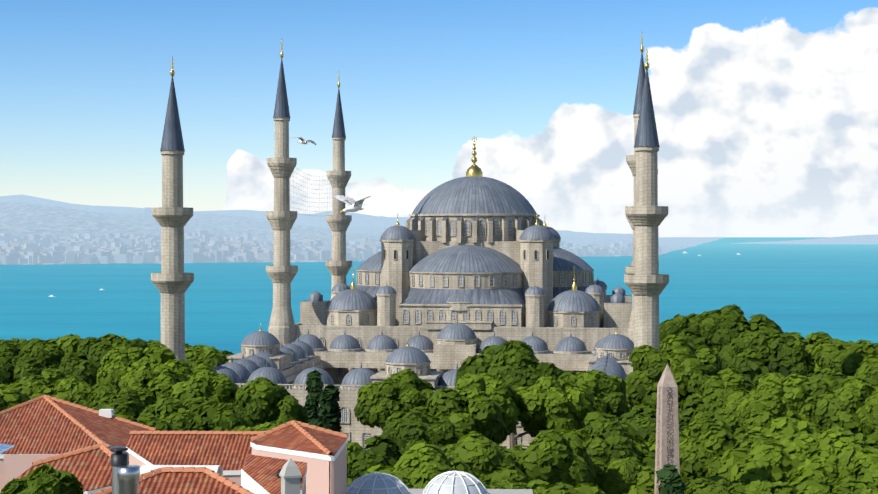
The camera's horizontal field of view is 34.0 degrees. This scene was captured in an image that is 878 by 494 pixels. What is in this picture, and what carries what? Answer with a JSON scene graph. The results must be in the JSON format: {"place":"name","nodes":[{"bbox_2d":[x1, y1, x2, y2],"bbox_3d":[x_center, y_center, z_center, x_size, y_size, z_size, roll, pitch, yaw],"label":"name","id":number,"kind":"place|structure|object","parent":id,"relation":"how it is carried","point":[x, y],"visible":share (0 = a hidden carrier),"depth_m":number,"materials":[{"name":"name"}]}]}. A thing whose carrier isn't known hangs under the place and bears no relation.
{"place":"outdoors","nodes":[
{"label":"outdoors","id":0,"kind":"place"},
{"bbox_2d":[0,395,532,493],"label":"buildings","id":1,"kind":"structure","parent":0,"point":[102,451],"depth_m":83.47,"materials":[{"name":"tile"}]},
{"bbox_2d":[293,137,316,144],"bbox_3d":[-5.184,-4.039,54.771,1.426,0.268,0.604,0,0,-32],"label":"seagull","id":2,"kind":"object","parent":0,"point":[302,141],"visible":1,"depth_m":54.69,"materials":[{"name":"white"}]},
{"bbox_2d":[333,195,370,212],"bbox_3d":[-1.760,-0.896,29.589,0.579,0.401,1.396,0,0,-15],"label":"seagull","id":3,"kind":"object","parent":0,"point":[353,205],"visible":1,"depth_m":29.60,"materials":[{"name":"white"}]},
{"bbox_2d":[0,237,877,354],"bbox_3d":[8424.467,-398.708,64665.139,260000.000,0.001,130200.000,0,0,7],"label":"sea","id":4,"kind":"structure","parent":0,"point":[804,290],"depth_m":1966.16,"materials":[{"name":"liquid"}]},
{"bbox_2d":[0,194,877,264],"bbox_3d":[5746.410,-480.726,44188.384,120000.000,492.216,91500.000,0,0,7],"label":"hills","id":5,"kind":"structure","parent":0,"point":[21,215],"depth_m":7143.89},
{"bbox_2d":[0,338,27,356],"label":"tree","id":6,"kind":"object","parent":5,"relation":"on","point":[13,346],"visible":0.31,"depth_m":341.42,"materials":[{"name":"green plant"}]},
{"bbox_2d":[0,389,30,411],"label":"tree","id":7,"kind":"object","parent":5,"relation":"on","point":[11,398],"visible":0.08,"depth_m":155.76,"materials":[{"name":"green plant"}]},
{"bbox_2d":[0,338,64,384],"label":"tree","id":8,"kind":"object","parent":5,"relation":"on","point":[36,356],"visible":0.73,"depth_m":220.86,"materials":[{"name":"green plant"}]},
{"bbox_2d":[0,368,67,396],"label":"tree","id":9,"kind":"object","parent":5,"relation":"on","point":[31,385],"visible":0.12,"depth_m":181.67,"materials":[{"name":"green plant"}]},
{"bbox_2d":[0,464,83,493],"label":"tree","id":10,"kind":"object","parent":5,"relation":"on","point":[45,479],"visible":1,"depth_m":59.32,"materials":[{"name":"green plant"}]},
{"bbox_2d":[47,334,81,355],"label":"tree","id":11,"kind":"object","parent":5,"relation":"on","point":[68,344],"visible":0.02,"depth_m":230.70,"materials":[{"name":"green plant"}]},
{"bbox_2d":[30,375,102,402],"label":"tree","id":12,"kind":"object","parent":5,"relation":"on","point":[72,388],"visible":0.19,"depth_m":168.77,"materials":[{"name":"green plant"}]},
{"bbox_2d":[57,334,139,387],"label":"tree","id":13,"kind":"object","parent":5,"relation":"on","point":[83,362],"visible":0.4,"depth_m":218.99,"materials":[{"name":"green plant"}]},
{"bbox_2d":[73,384,154,418],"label":"tree","id":14,"kind":"object","parent":5,"relation":"on","point":[134,403],"visible":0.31,"depth_m":163.13,"materials":[{"name":"green plant"}]},
{"bbox_2d":[120,336,149,349],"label":"tree","id":15,"kind":"object","parent":5,"relation":"on","point":[143,345],"visible":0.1,"depth_m":333.94,"materials":[{"name":"green plant"}]},
{"bbox_2d":[96,343,178,389],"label":"tree","id":16,"kind":"object","parent":5,"relation":"on","point":[116,362],"visible":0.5,"depth_m":208.62,"materials":[{"name":"green plant"}]},
{"bbox_2d":[114,412,173,433],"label":"tree","id":17,"kind":"object","parent":5,"relation":"on","point":[150,419],"visible":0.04,"depth_m":139.59,"materials":[{"name":"green plant"}]},
{"bbox_2d":[118,359,192,388],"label":"tree","id":18,"kind":"object","parent":5,"relation":"on","point":[136,377],"visible":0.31,"depth_m":193.53,"materials":[{"name":"green plant"}]},
{"bbox_2d":[147,373,179,403],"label":"tree","id":19,"kind":"object","parent":5,"relation":"on","point":[161,386],"visible":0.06,"depth_m":175.17,"materials":[{"name":"green plant"}]},
{"bbox_2d":[147,340,191,346],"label":"tree","id":20,"kind":"object","parent":5,"relation":"on","point":[151,343],"visible":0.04,"depth_m":355.33,"materials":[{"name":"green plant"}]},
{"bbox_2d":[151,56,193,361],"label":"minaret","id":21,"kind":"object","parent":5,"relation":"on","point":[172,281],"visible":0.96,"depth_m":219.05,"materials":[{"name":"stone"}]},
{"bbox_2d":[140,396,205,430],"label":"tree","id":22,"kind":"object","parent":5,"relation":"on","point":[174,413],"visible":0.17,"depth_m":152.45,"materials":[{"name":"green plant"}]},
{"bbox_2d":[189,363,212,374],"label":"tree","id":23,"kind":"object","parent":5,"relation":"on","point":[198,366],"depth_m":246.23,"materials":[{"name":"green plant"}]},
{"bbox_2d":[185,344,218,360],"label":"tree","id":24,"kind":"object","parent":5,"relation":"on","point":[191,352],"visible":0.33,"depth_m":337.27,"materials":[{"name":"green plant"}]},
{"bbox_2d":[170,366,238,406],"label":"tree","id":25,"kind":"object","parent":5,"relation":"on","point":[205,384],"visible":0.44,"depth_m":169.88,"materials":[{"name":"green plant"}]},
{"bbox_2d":[187,349,233,367],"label":"tree","id":26,"kind":"object","parent":5,"relation":"on","point":[212,358],"visible":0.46,"depth_m":305.17,"materials":[{"name":"green plant"}]},
{"bbox_2d":[187,399,259,433],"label":"tree","id":27,"kind":"object","parent":5,"relation":"on","point":[212,415],"visible":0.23,"depth_m":141.90,"materials":[{"name":"green plant"}]},
{"bbox_2d":[91,208,388,262],"bbox_3d":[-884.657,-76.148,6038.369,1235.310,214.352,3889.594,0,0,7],"label":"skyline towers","id":28,"kind":"structure","parent":5,"relation":"on","point":[188,247],"depth_m":4065.95,"materials":[{"name":"grey"}]},
{"bbox_2d":[236,421,278,433],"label":"tree","id":29,"kind":"object","parent":5,"relation":"on","point":[266,426],"visible":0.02,"depth_m":129.18,"materials":[{"name":"green plant"}]},
{"bbox_2d":[232,377,307,424],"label":"tree","id":30,"kind":"object","parent":5,"relation":"on","point":[261,400],"visible":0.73,"depth_m":166.76,"materials":[{"name":"green plant"}]},
{"bbox_2d":[266,39,297,346],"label":"minaret","id":31,"kind":"object","parent":5,"relation":"on","point":[281,271],"visible":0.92,"depth_m":288.77,"materials":[{"name":"stone"}]},
{"bbox_2d":[290,170,337,215],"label":"string lights","id":32,"kind":"object","parent":31,"relation":"attached to","point":[319,189],"visible":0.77,"depth_m":314.14,"materials":[{"name":"silver metal"}]},
{"bbox_2d":[303,370,323,425],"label":"cypress","id":33,"kind":"object","parent":5,"relation":"on","point":[314,383],"visible":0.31,"depth_m":198.62,"materials":[{"name":"green plant"}]},
{"bbox_2d":[315,384,341,431],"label":"cypress","id":34,"kind":"object","parent":5,"relation":"on","point":[329,410],"visible":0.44,"depth_m":196.06,"materials":[{"name":"green plant"}]},
{"bbox_2d":[0,230,661,263],"bbox_3d":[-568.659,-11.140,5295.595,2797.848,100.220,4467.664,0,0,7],"label":"city buildings","id":35,"kind":"structure","parent":5,"relation":"on","point":[118,248],"depth_m":4356.60,"materials":[{"name":"grey"}]},
{"bbox_2d":[326,73,351,299],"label":"minaret","id":36,"kind":"object","parent":5,"relation":"on","point":[338,266],"visible":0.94,"depth_m":346.32,"materials":[{"name":"stone"}]},
{"bbox_2d":[347,441,362,486],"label":"tree","id":37,"kind":"object","parent":5,"relation":"on","point":[354,449],"visible":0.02,"depth_m":122.19,"materials":[{"name":"green plant"}]},
{"bbox_2d":[347,435,399,479],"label":"tree","id":38,"kind":"object","parent":5,"relation":"on","point":[380,449],"visible":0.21,"depth_m":122.40,"materials":[{"name":"green plant"}]},
{"bbox_2d":[354,369,434,427],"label":"tree","id":39,"kind":"object","parent":5,"relation":"on","point":[378,404],"visible":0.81,"depth_m":184.75,"materials":[{"name":"green plant"}]},
{"bbox_2d":[364,442,468,488],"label":"tree","id":40,"kind":"object","parent":5,"relation":"on","point":[420,465],"visible":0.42,"depth_m":111.78,"materials":[{"name":"green plant"}]},
{"bbox_2d":[381,410,456,456],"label":"tree","id":41,"kind":"object","parent":5,"relation":"on","point":[405,431],"visible":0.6,"depth_m":149.41,"materials":[{"name":"green plant"}]},
{"bbox_2d":[211,317,633,449],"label":"mosque courtyard","id":42,"kind":"structure","parent":5,"relation":"on","point":[290,366],"depth_m":252.21,"materials":[{"name":"stone"}]},
{"bbox_2d":[409,387,508,444],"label":"tree","id":43,"kind":"object","parent":5,"relation":"on","point":[466,412],"visible":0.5,"depth_m":160.72,"materials":[{"name":"green plant"}]},
{"bbox_2d":[441,431,530,487],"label":"tree","id":44,"kind":"object","parent":5,"relation":"on","point":[486,461],"visible":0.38,"depth_m":125.06,"materials":[{"name":"green plant"}]},
{"bbox_2d":[454,373,518,434],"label":"tree","id":45,"kind":"object","parent":5,"relation":"on","point":[502,393],"visible":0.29,"depth_m":169.31,"materials":[{"name":"green plant"}]},
{"bbox_2d":[455,340,565,448],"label":"tree","id":46,"kind":"object","parent":5,"relation":"on","point":[515,364],"visible":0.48,"depth_m":190.74,"materials":[{"name":"green plant"}]},
{"bbox_2d":[485,475,550,493],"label":"tree","id":47,"kind":"object","parent":5,"relation":"on","point":[537,486],"visible":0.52,"depth_m":99.95,"materials":[{"name":"green plant"}]},
{"bbox_2d":[505,429,595,487],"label":"tree","id":48,"kind":"object","parent":5,"relation":"on","point":[552,457],"visible":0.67,"depth_m":127.44,"materials":[{"name":"green plant"}]},
{"bbox_2d":[515,374,597,436],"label":"tree","id":49,"kind":"object","parent":5,"relation":"on","point":[550,403],"visible":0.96,"depth_m":172.20,"materials":[{"name":"green plant"}]},
{"bbox_2d":[539,482,605,493],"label":"tree","id":50,"kind":"object","parent":5,"relation":"on","point":[563,488],"visible":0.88,"depth_m":97.98,"materials":[{"name":"green plant"}]},
{"bbox_2d":[557,370,626,418],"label":"tree","id":51,"kind":"object","parent":5,"relation":"on","point":[609,392],"visible":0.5,"depth_m":184.93,"materials":[{"name":"green plant"}]},
{"bbox_2d":[570,411,649,488],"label":"tree","id":52,"kind":"object","parent":5,"relation":"on","point":[602,433],"visible":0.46,"depth_m":137.96,"materials":[{"name":"green plant"}]},
{"bbox_2d":[591,436,654,487],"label":"tree","id":53,"kind":"object","parent":5,"relation":"on","point":[625,470],"visible":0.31,"depth_m":134.55,"materials":[{"name":"green plant"}]},
{"bbox_2d":[600,465,654,493],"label":"tree","id":54,"kind":"object","parent":5,"relation":"on","point":[645,481],"visible":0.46,"depth_m":133.35,"materials":[{"name":"green plant"}]},
{"bbox_2d":[625,34,644,342],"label":"minaret","id":55,"kind":"object","parent":5,"relation":"on","point":[631,161],"visible":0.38,"depth_m":280.13,"materials":[{"name":"stone"}]},
{"bbox_2d":[624,50,668,371],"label":"minaret","id":56,"kind":"object","parent":5,"relation":"on","point":[646,283],"visible":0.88,"depth_m":209.72,"materials":[{"name":"stone"}]},
{"bbox_2d":[607,403,687,442],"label":"tree","id":57,"kind":"object","parent":5,"relation":"on","point":[641,418],"visible":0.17,"depth_m":151.89,"materials":[{"name":"green plant"}]},
{"bbox_2d":[654,364,679,493],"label":"obelisk of theodosius","id":58,"kind":"object","parent":5,"relation":"on","point":[667,440],"visible":0.81,"depth_m":129.90,"materials":[{"name":"stone"}]},
{"bbox_2d":[655,464,684,493],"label":"cypress","id":59,"kind":"object","parent":5,"relation":"on","point":[669,479],"visible":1,"depth_m":117.02,"materials":[{"name":"green plant"}]},
{"bbox_2d":[624,334,722,413],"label":"tree","id":60,"kind":"object","parent":5,"relation":"on","point":[691,369],"visible":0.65,"depth_m":198.21,"materials":[{"name":"green plant"}]},
{"bbox_2d":[659,313,698,348],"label":"tree","id":61,"kind":"object","parent":5,"relation":"on","point":[677,324],"visible":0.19,"depth_m":262.98,"materials":[{"name":"green plant"}]},
{"bbox_2d":[645,417,734,481],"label":"tree","id":62,"kind":"object","parent":5,"relation":"on","point":[693,460],"visible":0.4,"depth_m":142.50,"materials":[{"name":"green plant"}]},
{"bbox_2d":[653,475,746,493],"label":"tree","id":63,"kind":"object","parent":5,"relation":"on","point":[717,484],"visible":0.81,"depth_m":130.41,"materials":[{"name":"green plant"}]},
{"bbox_2d":[678,368,758,425],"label":"tree","id":64,"kind":"object","parent":5,"relation":"on","point":[708,400],"visible":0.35,"depth_m":185.96,"materials":[{"name":"green plant"}]},
{"bbox_2d":[679,304,783,362],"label":"tree","id":65,"kind":"object","parent":5,"relation":"on","point":[722,330],"visible":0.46,"depth_m":257.82,"materials":[{"name":"green plant"}]},
{"bbox_2d":[698,426,793,484],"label":"tree","id":66,"kind":"object","parent":5,"relation":"on","point":[742,457],"visible":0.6,"depth_m":139.40,"materials":[{"name":"green plant"}]},
{"bbox_2d":[731,480,798,493],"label":"tree","id":67,"kind":"object","parent":5,"relation":"on","point":[758,487],"visible":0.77,"depth_m":129.32,"materials":[{"name":"green plant"}]},
{"bbox_2d":[722,331,814,384],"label":"tree","id":68,"kind":"object","parent":5,"relation":"on","point":[755,356],"visible":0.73,"depth_m":241.99,"materials":[{"name":"green plant"}]},
{"bbox_2d":[722,373,820,435],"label":"tree","id":69,"kind":"object","parent":5,"relation":"on","point":[776,396],"visible":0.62,"depth_m":178.65,"materials":[{"name":"green plant"}]},
{"bbox_2d":[744,415,847,484],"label":"tree","id":70,"kind":"object","parent":5,"relation":"on","point":[800,447],"visible":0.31,"depth_m":140.22,"materials":[{"name":"green plant"}]},
{"bbox_2d":[771,469,851,493],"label":"tree","id":71,"kind":"object","parent":5,"relation":"on","point":[811,481],"visible":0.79,"depth_m":130.84,"materials":[{"name":"green plant"}]},
{"bbox_2d":[791,331,844,372],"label":"tree","id":72,"kind":"object","parent":5,"relation":"on","point":[812,338],"visible":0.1,"depth_m":249.55,"materials":[{"name":"green plant"}]},
{"bbox_2d":[804,366,846,423],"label":"tree","id":73,"kind":"object","parent":5,"relation":"on","point":[824,380],"visible":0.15,"depth_m":180.69,"materials":[{"name":"green plant"}]},
{"bbox_2d":[797,428,877,482],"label":"tree","id":74,"kind":"object","parent":5,"relation":"on","point":[850,456],"visible":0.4,"depth_m":137.18,"materials":[{"name":"green plant"}]},
{"bbox_2d":[809,337,877,377],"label":"tree","id":75,"kind":"object","parent":5,"relation":"on","point":[833,355],"visible":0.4,"depth_m":239.94,"materials":[{"name":"green plant"}]},
{"bbox_2d":[833,338,853,348],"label":"tree","id":76,"kind":"object","parent":5,"relation":"on","point":[848,344],"depth_m":324.86,"materials":[{"name":"green plant"}]},
{"bbox_2d":[811,376,877,436],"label":"tree","id":77,"kind":"object","parent":5,"relation":"on","point":[851,404],"visible":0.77,"depth_m":172.93,"materials":[{"name":"green plant"}]},
{"bbox_2d":[830,477,877,493],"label":"tree","id":78,"kind":"object","parent":5,"relation":"on","point":[861,486],"visible":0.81,"depth_m":130.85,"materials":[{"name":"green plant"}]},
{"bbox_2d":[854,432,877,448],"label":"tree","id":79,"kind":"object","parent":5,"relation":"on","point":[870,440],"depth_m":140.62,"materials":[{"name":"green plant"}]},
{"bbox_2d":[855,355,877,387],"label":"tree","id":80,"kind":"object","parent":5,"relation":"on","point":[867,369],"visible":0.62,"depth_m":228.83,"materials":[{"name":"green plant"}]},
{"bbox_2d":[0,0,877,236],"label":"sky","id":81,"kind":"structure","parent":0,"point":[766,111],"materials":[{"name":"blue"}]},
{"bbox_2d":[294,137,631,384],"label":"mosque","id":82,"kind":"structure","parent":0,"point":[478,254],"depth_m":294.17,"materials":[{"name":"stone"}]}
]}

